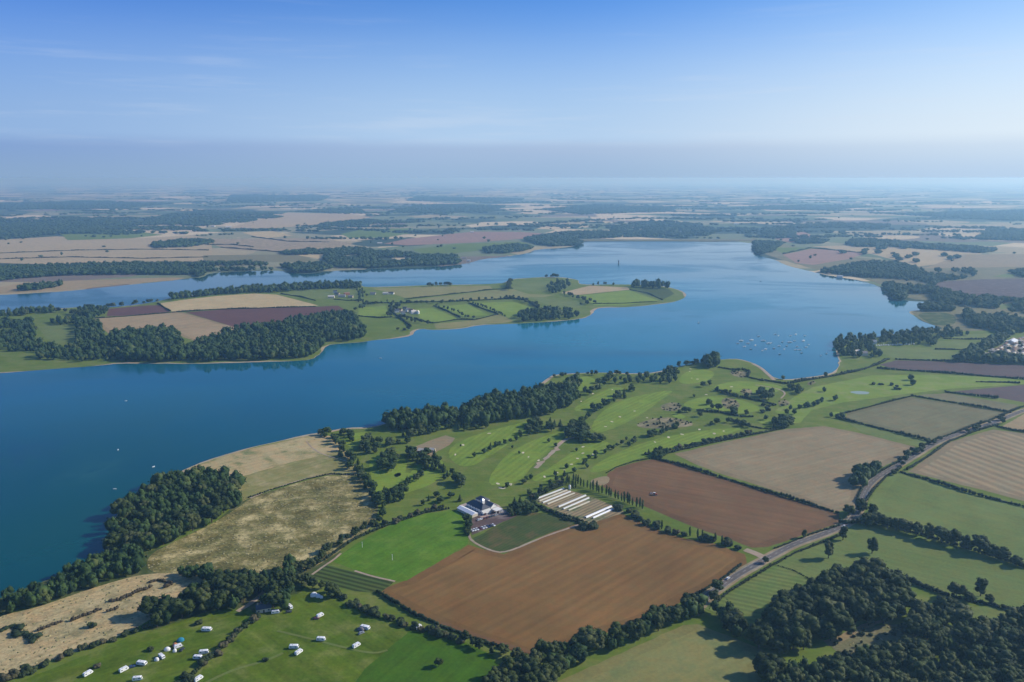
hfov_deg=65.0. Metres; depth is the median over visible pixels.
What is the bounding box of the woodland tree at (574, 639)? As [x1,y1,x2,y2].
[567,633,583,645]
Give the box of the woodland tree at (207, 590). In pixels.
[196,587,211,594]
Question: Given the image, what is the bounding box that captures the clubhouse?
[467,496,501,513]
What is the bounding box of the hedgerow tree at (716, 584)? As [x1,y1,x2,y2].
[711,579,723,589]
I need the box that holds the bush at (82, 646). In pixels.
[77,642,87,650]
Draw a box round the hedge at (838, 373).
[761,358,889,383]
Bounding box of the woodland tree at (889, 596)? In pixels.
[878,590,899,602]
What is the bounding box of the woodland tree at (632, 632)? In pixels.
[628,620,638,640]
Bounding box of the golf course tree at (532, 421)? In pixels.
[526,418,535,425]
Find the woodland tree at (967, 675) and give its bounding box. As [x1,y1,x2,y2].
[957,669,982,681]
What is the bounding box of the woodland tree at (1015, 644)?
[1007,641,1017,651]
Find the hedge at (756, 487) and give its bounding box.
[651,457,839,512]
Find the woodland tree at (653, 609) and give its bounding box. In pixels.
[645,604,662,620]
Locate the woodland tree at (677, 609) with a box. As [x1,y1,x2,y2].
[666,603,683,619]
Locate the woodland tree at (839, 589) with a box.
[833,585,845,593]
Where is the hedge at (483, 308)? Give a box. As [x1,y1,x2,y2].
[468,302,497,312]
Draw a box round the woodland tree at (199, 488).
[195,484,206,493]
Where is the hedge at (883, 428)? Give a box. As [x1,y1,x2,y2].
[835,414,933,439]
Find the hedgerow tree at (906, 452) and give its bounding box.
[903,449,911,455]
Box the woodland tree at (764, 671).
[758,665,779,678]
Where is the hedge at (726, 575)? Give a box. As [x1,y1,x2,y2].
[695,563,741,594]
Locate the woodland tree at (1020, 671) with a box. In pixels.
[1014,665,1023,676]
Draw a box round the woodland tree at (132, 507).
[127,504,135,519]
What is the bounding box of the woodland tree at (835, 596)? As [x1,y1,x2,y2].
[821,586,845,605]
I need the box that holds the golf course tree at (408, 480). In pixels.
[406,477,411,484]
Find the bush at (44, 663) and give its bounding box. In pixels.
[38,658,49,667]
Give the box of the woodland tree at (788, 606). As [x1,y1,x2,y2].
[770,595,790,607]
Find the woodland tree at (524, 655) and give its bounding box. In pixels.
[521,652,528,658]
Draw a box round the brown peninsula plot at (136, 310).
[107,305,169,315]
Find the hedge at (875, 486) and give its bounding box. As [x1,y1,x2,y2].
[865,466,901,500]
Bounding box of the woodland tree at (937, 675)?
[931,670,945,681]
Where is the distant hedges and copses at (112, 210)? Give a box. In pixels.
[0,186,1023,261]
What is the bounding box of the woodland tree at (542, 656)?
[530,647,544,661]
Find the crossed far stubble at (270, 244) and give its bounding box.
[211,238,352,251]
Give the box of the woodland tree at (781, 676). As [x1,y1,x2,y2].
[776,673,791,679]
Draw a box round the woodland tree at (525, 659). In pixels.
[523,657,539,665]
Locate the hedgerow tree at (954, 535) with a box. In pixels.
[946,528,961,542]
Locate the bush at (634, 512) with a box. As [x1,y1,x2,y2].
[631,510,639,518]
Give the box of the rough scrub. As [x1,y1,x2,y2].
[638,370,903,651]
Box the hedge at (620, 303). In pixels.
[593,301,656,303]
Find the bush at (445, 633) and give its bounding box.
[443,630,448,636]
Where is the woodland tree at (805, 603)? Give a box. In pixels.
[787,591,816,614]
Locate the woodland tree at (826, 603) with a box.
[818,594,847,613]
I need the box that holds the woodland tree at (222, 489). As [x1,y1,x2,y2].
[213,485,226,496]
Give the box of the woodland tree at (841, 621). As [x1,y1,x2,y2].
[826,607,856,635]
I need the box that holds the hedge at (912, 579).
[890,569,1021,608]
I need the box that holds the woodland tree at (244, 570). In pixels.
[231,567,247,573]
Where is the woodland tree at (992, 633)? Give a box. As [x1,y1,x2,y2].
[982,630,994,640]
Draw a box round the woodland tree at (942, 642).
[931,635,948,652]
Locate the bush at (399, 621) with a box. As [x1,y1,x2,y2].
[396,618,404,625]
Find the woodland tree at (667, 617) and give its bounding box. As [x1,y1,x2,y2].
[657,609,671,623]
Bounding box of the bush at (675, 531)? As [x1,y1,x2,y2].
[672,529,680,534]
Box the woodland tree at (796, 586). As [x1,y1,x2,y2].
[791,583,811,592]
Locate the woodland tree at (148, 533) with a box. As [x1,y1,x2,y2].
[136,531,150,548]
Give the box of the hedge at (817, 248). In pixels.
[782,247,860,253]
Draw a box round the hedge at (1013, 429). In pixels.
[995,425,1023,431]
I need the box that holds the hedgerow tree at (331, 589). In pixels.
[324,583,339,597]
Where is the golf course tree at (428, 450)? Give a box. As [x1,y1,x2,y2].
[423,447,431,454]
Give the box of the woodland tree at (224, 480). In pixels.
[214,478,227,484]
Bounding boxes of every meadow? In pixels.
[187,435,354,475]
[333,510,467,580]
[342,228,413,237]
[356,631,497,681]
[358,306,388,316]
[361,317,407,335]
[416,308,456,321]
[434,314,511,328]
[442,304,487,315]
[476,302,533,316]
[512,281,571,291]
[531,297,579,307]
[776,247,826,252]
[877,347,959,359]
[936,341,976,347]
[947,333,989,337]
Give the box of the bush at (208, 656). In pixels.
[202,653,211,660]
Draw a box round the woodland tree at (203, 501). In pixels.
[197,497,209,505]
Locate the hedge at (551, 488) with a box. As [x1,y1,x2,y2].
[532,483,562,498]
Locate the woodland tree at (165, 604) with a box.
[158,599,176,616]
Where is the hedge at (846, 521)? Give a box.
[838,517,1023,566]
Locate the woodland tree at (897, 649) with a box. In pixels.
[882,641,906,661]
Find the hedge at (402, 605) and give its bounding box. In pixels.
[376,590,500,646]
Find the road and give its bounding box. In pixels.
[704,409,1023,602]
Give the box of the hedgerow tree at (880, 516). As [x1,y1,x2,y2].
[876,512,885,525]
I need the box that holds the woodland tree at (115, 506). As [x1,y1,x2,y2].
[109,498,128,513]
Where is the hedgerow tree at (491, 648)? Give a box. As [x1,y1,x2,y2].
[489,646,493,653]
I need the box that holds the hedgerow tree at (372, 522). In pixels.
[368,519,375,526]
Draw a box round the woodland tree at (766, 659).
[752,651,781,674]
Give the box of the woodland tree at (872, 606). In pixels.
[866,600,874,608]
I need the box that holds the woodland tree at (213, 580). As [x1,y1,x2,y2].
[210,576,216,589]
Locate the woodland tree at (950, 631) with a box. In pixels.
[941,625,957,641]
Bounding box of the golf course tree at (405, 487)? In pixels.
[400,484,408,492]
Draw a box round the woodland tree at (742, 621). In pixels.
[737,616,748,630]
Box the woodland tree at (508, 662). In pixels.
[498,655,513,671]
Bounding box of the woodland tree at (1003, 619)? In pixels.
[992,613,1017,627]
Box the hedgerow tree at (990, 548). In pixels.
[983,542,996,553]
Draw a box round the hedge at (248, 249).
[222,247,277,251]
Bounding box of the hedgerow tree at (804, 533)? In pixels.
[801,529,806,536]
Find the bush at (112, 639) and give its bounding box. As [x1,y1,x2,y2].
[109,636,117,641]
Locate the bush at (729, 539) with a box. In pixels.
[724,537,732,545]
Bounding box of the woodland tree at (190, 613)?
[185,599,194,615]
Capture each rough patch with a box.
[637,418,692,427]
[661,402,681,410]
[722,398,739,408]
[730,371,746,376]
[741,389,751,394]
[778,400,789,405]
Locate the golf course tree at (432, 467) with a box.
[430,459,436,469]
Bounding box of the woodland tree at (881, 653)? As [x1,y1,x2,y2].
[869,644,888,659]
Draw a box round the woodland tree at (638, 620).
[633,618,644,635]
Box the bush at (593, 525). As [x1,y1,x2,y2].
[587,522,598,529]
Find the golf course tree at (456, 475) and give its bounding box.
[451,472,460,479]
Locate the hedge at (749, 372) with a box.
[718,366,763,380]
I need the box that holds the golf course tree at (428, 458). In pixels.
[421,456,431,463]
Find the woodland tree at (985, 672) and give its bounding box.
[971,668,993,680]
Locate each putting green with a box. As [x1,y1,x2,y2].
[381,470,400,476]
[386,463,404,469]
[394,472,412,479]
[495,478,512,485]
[524,451,540,457]
[541,470,559,477]
[579,447,597,452]
[600,423,615,428]
[639,399,650,403]
[671,413,684,418]
[689,371,698,374]
[711,429,726,434]
[758,419,771,423]
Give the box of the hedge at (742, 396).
[714,388,776,404]
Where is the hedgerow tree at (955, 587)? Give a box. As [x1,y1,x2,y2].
[947,581,967,595]
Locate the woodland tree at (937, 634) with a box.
[932,629,948,640]
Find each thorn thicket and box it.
[36,619,62,630]
[70,607,102,621]
[106,605,118,611]
[108,584,152,601]
[149,578,172,587]
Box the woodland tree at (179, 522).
[172,519,182,536]
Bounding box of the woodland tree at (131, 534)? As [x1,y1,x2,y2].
[121,531,136,543]
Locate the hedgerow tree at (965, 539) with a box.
[960,534,971,548]
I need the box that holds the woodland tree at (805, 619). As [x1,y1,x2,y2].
[789,607,820,632]
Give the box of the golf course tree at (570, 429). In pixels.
[564,427,574,432]
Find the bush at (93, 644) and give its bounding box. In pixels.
[88,639,99,647]
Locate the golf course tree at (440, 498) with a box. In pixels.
[436,496,443,502]
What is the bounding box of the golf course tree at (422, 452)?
[419,450,427,456]
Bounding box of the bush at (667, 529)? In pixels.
[664,526,670,533]
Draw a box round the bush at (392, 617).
[389,614,395,621]
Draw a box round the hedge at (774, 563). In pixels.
[711,534,839,606]
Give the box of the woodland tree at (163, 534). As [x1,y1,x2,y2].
[155,525,171,544]
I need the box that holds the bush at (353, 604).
[349,598,359,607]
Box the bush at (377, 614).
[374,611,380,617]
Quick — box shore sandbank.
[0,277,182,292]
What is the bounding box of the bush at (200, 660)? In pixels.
[197,657,204,664]
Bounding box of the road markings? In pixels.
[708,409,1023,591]
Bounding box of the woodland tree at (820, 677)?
[813,673,826,681]
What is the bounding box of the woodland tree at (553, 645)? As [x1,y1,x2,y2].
[545,641,559,655]
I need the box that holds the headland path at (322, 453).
[306,441,347,461]
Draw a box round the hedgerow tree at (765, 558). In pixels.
[762,556,768,562]
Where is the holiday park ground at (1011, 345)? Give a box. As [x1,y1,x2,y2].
[987,338,1023,352]
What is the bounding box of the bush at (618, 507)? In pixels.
[612,504,623,511]
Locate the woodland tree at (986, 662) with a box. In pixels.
[977,654,995,669]
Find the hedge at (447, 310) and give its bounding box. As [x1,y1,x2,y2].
[433,305,460,317]
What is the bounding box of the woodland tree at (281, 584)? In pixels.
[270,580,286,591]
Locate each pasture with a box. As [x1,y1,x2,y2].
[38,325,73,343]
[147,475,377,577]
[411,242,531,253]
[706,563,807,623]
[776,524,1023,607]
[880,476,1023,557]
[923,601,1005,618]
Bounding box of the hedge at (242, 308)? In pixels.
[172,306,315,312]
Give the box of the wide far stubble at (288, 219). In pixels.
[231,212,370,227]
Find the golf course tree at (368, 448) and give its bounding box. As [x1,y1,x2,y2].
[365,445,371,453]
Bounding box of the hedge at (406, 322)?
[389,301,411,326]
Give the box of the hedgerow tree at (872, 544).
[867,536,878,552]
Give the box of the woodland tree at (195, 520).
[185,514,200,530]
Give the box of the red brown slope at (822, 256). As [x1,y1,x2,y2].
[783,249,861,264]
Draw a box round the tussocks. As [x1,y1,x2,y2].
[0,439,898,671]
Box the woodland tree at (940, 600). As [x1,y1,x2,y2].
[932,595,946,608]
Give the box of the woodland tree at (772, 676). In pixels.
[766,671,776,681]
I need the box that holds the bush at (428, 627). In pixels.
[425,625,433,630]
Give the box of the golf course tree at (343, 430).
[340,428,346,433]
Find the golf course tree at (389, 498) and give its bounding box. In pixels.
[385,491,393,502]
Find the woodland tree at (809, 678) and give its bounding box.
[805,674,816,681]
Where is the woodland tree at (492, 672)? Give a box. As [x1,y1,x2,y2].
[487,670,501,678]
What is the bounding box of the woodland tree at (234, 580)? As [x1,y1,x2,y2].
[228,574,241,584]
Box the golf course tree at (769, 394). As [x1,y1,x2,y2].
[764,391,774,399]
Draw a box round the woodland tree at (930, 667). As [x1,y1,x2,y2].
[906,656,936,674]
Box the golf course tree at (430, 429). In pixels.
[426,426,435,432]
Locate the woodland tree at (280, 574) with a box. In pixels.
[274,569,286,580]
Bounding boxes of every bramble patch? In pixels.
[0,623,26,633]
[10,629,42,642]
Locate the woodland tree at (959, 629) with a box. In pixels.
[947,621,972,644]
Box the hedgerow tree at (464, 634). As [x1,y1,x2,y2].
[459,630,469,639]
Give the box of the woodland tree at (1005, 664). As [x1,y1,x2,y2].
[1002,660,1014,667]
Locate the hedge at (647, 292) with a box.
[629,289,662,299]
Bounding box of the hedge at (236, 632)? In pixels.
[181,613,255,681]
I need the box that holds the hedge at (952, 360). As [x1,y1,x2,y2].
[895,358,984,363]
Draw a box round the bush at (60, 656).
[55,653,63,660]
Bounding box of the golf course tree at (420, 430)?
[417,427,424,434]
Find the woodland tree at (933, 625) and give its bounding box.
[923,621,940,639]
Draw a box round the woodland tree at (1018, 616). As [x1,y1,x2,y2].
[1004,608,1023,626]
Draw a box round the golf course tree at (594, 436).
[591,432,599,440]
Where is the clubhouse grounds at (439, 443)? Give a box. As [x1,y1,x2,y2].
[415,435,454,456]
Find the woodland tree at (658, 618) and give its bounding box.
[653,611,664,630]
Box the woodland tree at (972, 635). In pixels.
[965,630,977,647]
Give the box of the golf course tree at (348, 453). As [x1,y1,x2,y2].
[346,450,353,457]
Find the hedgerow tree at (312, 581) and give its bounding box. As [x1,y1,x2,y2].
[306,576,317,586]
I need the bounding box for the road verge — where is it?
[698,408,1023,614]
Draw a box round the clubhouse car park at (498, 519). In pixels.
[471,510,516,534]
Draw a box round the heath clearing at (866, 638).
[832,624,916,652]
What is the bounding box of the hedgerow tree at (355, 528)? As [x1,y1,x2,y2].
[351,526,359,532]
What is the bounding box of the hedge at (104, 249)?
[2,248,208,252]
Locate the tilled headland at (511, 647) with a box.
[439,621,530,653]
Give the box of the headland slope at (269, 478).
[239,453,357,500]
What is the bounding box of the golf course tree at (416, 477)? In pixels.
[412,473,418,480]
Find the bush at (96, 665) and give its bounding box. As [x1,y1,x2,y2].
[93,662,100,668]
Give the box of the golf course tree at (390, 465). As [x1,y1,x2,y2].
[386,462,395,468]
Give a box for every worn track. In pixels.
[206,652,283,681]
[276,630,387,653]
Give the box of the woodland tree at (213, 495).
[209,491,220,503]
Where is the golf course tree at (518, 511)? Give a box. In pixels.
[515,509,521,514]
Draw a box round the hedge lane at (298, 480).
[250,474,356,497]
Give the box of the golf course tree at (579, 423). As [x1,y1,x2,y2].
[575,419,586,427]
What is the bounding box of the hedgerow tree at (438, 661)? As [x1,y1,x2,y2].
[434,658,443,664]
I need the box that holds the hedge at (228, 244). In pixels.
[205,243,253,246]
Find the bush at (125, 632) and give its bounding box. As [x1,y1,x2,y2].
[120,629,128,636]
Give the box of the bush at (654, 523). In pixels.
[652,520,660,525]
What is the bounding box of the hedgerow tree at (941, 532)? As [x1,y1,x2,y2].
[933,526,950,542]
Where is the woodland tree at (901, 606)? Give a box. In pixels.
[888,599,906,615]
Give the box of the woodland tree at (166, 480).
[155,478,171,486]
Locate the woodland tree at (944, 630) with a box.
[936,625,949,636]
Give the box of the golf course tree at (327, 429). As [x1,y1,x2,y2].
[322,427,331,432]
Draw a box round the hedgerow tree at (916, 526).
[911,521,924,534]
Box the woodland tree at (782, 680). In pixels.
[773,678,791,681]
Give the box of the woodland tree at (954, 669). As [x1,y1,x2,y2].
[951,664,964,674]
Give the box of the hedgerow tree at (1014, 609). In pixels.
[1009,606,1023,614]
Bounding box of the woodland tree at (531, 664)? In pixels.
[520,656,539,673]
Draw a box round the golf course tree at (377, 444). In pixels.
[373,441,380,447]
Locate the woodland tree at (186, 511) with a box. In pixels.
[184,508,199,515]
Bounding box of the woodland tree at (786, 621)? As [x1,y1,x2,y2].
[780,618,794,630]
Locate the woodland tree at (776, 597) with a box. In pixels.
[768,590,787,605]
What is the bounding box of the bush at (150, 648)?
[147,646,153,651]
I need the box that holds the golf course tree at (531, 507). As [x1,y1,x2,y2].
[525,503,536,512]
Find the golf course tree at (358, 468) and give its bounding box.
[355,465,361,471]
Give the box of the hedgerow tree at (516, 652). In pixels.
[510,647,522,657]
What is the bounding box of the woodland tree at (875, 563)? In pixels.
[858,557,889,571]
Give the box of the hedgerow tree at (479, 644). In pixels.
[475,639,484,648]
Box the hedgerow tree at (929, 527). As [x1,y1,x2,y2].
[924,522,934,538]
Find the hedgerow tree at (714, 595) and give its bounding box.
[709,589,720,599]
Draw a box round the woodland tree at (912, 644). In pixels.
[907,640,930,653]
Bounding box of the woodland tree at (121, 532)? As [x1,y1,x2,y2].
[108,527,128,548]
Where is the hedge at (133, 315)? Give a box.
[94,312,170,317]
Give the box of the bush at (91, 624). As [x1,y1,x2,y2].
[86,622,97,627]
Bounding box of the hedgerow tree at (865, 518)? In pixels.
[860,512,871,525]
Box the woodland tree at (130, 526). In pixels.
[124,522,138,530]
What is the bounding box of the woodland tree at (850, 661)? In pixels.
[845,656,862,665]
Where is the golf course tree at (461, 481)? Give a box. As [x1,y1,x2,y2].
[457,477,464,486]
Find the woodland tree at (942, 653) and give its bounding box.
[938,650,948,667]
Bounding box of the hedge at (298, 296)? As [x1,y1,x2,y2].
[280,293,315,300]
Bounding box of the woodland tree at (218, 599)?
[208,590,227,609]
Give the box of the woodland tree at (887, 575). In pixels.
[882,570,908,588]
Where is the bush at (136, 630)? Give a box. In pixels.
[130,627,138,632]
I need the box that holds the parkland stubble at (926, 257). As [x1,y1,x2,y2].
[815,246,981,265]
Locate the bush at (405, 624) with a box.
[401,621,408,626]
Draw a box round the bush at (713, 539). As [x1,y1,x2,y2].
[710,535,716,541]
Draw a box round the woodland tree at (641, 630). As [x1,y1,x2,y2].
[634,621,645,639]
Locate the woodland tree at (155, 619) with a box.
[150,610,162,626]
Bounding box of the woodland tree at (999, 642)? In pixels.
[988,637,1012,651]
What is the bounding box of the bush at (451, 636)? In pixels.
[447,632,456,639]
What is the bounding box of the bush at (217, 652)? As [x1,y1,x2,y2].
[214,649,222,655]
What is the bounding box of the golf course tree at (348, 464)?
[344,460,353,468]
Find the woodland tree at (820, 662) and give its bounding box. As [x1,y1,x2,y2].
[816,656,827,673]
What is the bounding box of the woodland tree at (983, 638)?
[973,628,991,646]
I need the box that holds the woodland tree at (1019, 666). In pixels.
[1014,663,1023,668]
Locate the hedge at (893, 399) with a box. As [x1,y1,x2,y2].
[835,395,910,414]
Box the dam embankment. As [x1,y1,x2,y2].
[580,239,752,240]
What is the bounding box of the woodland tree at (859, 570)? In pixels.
[848,563,866,575]
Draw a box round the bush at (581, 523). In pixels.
[577,521,587,525]
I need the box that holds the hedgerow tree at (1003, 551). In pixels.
[994,546,1011,557]
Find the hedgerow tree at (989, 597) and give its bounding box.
[985,593,994,601]
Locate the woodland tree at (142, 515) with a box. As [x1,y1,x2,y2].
[133,508,150,521]
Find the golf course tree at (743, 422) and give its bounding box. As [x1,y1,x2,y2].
[740,419,747,425]
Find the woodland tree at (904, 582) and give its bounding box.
[893,573,911,590]
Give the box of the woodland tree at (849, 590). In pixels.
[843,587,854,595]
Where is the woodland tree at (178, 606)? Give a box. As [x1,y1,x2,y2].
[167,598,196,617]
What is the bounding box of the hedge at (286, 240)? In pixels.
[251,236,327,241]
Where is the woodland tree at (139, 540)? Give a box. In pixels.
[134,534,145,546]
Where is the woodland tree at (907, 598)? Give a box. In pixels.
[895,588,916,607]
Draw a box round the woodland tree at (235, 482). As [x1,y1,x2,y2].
[223,478,241,491]
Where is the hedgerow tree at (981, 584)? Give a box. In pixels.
[975,577,988,595]
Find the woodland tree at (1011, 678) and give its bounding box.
[1004,673,1023,681]
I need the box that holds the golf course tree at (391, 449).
[385,447,395,452]
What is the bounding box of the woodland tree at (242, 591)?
[233,584,253,602]
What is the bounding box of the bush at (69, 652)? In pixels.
[63,648,73,655]
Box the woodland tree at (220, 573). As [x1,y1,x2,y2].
[212,568,230,579]
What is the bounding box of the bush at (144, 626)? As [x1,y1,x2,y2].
[141,624,148,628]
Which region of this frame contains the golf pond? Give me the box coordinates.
[851,391,868,393]
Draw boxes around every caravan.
[83,669,92,676]
[118,665,128,672]
[132,675,142,680]
[136,660,147,665]
[158,653,164,658]
[174,643,183,648]
[193,654,202,658]
[194,674,202,681]
[199,649,209,653]
[201,626,212,631]
[271,609,279,613]
[289,644,298,648]
[294,648,302,654]
[316,636,325,640]
[352,642,360,647]
[360,624,370,629]
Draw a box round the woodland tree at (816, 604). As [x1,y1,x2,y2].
[813,599,822,615]
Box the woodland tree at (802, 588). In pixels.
[798,584,816,596]
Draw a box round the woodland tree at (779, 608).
[768,600,792,626]
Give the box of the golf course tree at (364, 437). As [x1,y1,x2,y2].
[360,434,367,439]
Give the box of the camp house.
[255,602,271,612]
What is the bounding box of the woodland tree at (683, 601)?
[680,597,691,607]
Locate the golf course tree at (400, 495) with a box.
[397,491,404,499]
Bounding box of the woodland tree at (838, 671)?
[824,665,846,681]
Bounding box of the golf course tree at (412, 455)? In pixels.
[407,452,419,458]
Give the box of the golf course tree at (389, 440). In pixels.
[385,437,392,445]
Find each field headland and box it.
[97,312,233,340]
[382,514,746,653]
[558,624,769,681]
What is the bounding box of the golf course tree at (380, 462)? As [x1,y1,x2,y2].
[374,458,387,468]
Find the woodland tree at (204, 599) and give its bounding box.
[196,592,211,612]
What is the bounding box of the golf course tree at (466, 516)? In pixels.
[462,513,471,520]
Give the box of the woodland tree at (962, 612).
[945,603,973,624]
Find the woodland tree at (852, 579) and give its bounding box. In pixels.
[841,572,864,588]
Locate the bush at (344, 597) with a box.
[339,594,347,599]
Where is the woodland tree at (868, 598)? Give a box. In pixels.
[859,591,876,604]
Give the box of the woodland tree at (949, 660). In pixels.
[939,653,960,671]
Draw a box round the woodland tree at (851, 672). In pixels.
[842,663,858,681]
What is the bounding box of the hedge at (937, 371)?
[877,366,1023,378]
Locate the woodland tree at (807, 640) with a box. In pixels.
[798,631,812,649]
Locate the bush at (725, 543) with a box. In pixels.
[722,539,729,546]
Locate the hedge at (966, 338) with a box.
[944,337,984,338]
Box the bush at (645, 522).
[642,518,650,525]
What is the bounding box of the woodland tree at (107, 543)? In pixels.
[101,535,119,549]
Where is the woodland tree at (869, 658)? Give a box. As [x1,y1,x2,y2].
[853,646,881,668]
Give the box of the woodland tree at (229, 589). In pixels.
[218,583,237,600]
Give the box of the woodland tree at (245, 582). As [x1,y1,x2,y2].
[241,579,253,597]
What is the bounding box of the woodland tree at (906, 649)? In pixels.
[896,639,908,653]
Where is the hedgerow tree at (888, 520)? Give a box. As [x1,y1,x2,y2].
[881,516,893,527]
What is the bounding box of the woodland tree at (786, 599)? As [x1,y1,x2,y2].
[770,589,800,611]
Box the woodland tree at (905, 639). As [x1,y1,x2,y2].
[900,635,917,644]
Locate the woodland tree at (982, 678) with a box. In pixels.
[977,674,994,681]
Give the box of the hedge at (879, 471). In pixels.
[856,442,931,498]
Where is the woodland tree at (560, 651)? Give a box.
[554,640,564,654]
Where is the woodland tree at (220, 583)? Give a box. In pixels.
[214,578,229,589]
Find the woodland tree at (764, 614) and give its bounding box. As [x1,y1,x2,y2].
[761,611,771,618]
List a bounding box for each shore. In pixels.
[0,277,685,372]
[109,329,940,551]
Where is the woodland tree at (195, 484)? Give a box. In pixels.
[191,478,205,490]
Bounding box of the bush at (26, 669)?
[18,663,32,677]
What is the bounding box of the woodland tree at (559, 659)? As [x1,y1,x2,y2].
[542,653,568,673]
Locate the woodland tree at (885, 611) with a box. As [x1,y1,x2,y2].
[875,600,897,623]
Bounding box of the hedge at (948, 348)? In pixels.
[935,348,960,349]
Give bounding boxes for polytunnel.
[536,488,563,499]
[538,489,567,500]
[542,491,570,502]
[547,492,574,503]
[557,494,585,506]
[562,497,588,508]
[568,501,589,510]
[585,505,611,517]
[592,508,613,518]
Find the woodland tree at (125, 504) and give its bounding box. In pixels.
[121,501,132,507]
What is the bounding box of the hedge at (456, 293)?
[406,288,512,298]
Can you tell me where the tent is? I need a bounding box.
[177,637,184,642]
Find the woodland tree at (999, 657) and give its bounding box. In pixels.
[986,646,1015,666]
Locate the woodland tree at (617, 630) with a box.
[607,621,628,639]
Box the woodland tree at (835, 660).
[821,654,845,669]
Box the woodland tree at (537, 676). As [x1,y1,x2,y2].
[529,670,542,681]
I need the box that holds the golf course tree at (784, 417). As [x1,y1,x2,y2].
[780,415,789,419]
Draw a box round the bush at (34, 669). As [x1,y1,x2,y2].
[30,665,37,674]
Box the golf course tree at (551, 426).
[547,422,554,430]
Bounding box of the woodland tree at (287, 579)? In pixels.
[284,575,293,585]
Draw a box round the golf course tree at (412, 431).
[407,428,417,436]
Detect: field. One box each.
[0,235,212,263]
[21,608,253,681]
[61,232,159,239]
[100,313,232,338]
[161,294,318,311]
[186,306,343,327]
[197,591,501,681]
[203,254,313,261]
[242,231,291,237]
[285,289,357,298]
[297,254,323,258]
[374,286,491,297]
[384,231,543,244]
[405,289,551,300]
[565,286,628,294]
[581,291,657,305]
[584,631,755,681]
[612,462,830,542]
[632,288,673,298]
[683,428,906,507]
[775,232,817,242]
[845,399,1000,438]
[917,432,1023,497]
[920,393,1018,410]
[926,254,1023,267]
[936,278,1023,297]
[956,385,1023,401]
[1003,414,1023,429]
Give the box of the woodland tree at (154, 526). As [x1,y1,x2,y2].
[149,522,170,541]
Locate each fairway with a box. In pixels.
[343,432,366,446]
[369,453,406,491]
[404,460,443,493]
[449,422,534,465]
[489,432,564,485]
[533,441,610,480]
[575,387,622,410]
[578,376,594,390]
[590,428,740,471]
[592,391,671,431]
[679,370,713,383]
[684,396,759,412]
[714,381,782,393]
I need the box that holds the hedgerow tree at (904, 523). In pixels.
[898,518,913,531]
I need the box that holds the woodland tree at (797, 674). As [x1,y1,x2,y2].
[790,666,804,681]
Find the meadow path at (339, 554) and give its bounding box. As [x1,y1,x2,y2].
[312,553,341,574]
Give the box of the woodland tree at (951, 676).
[943,670,963,681]
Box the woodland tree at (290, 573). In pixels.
[287,569,295,582]
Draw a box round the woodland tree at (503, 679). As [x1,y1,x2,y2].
[495,677,507,681]
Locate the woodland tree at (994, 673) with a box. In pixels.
[988,666,1003,681]
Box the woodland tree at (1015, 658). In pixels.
[1010,652,1019,662]
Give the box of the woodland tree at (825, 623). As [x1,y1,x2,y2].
[814,615,833,638]
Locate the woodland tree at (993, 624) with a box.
[977,615,999,631]
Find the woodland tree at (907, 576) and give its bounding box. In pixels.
[898,572,911,586]
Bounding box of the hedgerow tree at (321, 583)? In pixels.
[318,580,324,588]
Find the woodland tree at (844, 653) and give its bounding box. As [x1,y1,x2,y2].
[834,649,850,656]
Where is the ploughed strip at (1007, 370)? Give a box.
[880,360,1023,376]
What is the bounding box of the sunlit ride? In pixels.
[824,620,882,645]
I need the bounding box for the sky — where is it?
[0,0,1023,178]
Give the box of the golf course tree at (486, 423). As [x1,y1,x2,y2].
[483,420,488,426]
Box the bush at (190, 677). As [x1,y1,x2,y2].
[185,674,195,681]
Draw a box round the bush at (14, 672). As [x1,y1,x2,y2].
[8,668,19,680]
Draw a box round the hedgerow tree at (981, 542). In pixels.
[967,534,989,552]
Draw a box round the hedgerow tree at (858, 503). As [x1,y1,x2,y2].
[854,499,867,511]
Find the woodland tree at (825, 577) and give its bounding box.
[816,569,835,585]
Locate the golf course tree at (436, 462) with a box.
[433,458,440,466]
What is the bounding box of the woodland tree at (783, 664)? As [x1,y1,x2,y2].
[777,657,786,675]
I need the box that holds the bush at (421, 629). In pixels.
[417,626,424,632]
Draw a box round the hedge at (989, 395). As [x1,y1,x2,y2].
[944,390,998,397]
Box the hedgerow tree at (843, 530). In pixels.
[838,526,847,539]
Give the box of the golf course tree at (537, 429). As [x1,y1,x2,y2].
[533,427,541,432]
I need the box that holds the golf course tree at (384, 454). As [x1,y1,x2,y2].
[379,451,389,457]
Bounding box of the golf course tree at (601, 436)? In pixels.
[597,433,605,440]
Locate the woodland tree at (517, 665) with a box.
[512,659,523,670]
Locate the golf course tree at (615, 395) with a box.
[612,393,619,398]
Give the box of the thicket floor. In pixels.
[147,551,340,629]
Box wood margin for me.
[0,498,250,616]
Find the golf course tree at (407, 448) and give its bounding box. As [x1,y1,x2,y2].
[405,445,413,453]
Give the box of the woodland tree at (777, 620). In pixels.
[770,611,790,628]
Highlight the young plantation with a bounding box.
[312,565,392,592]
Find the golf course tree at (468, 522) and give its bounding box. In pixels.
[465,519,472,526]
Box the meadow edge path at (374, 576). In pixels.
[355,570,394,581]
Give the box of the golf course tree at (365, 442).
[360,440,369,446]
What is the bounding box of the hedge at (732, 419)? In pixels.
[730,417,774,428]
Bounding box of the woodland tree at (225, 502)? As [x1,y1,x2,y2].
[214,496,232,512]
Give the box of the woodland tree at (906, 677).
[898,672,917,681]
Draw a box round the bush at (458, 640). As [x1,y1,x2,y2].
[455,637,464,643]
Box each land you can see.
[0,277,683,371]
[7,331,1023,681]
[752,239,1023,330]
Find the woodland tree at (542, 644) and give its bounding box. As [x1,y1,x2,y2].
[534,638,548,653]

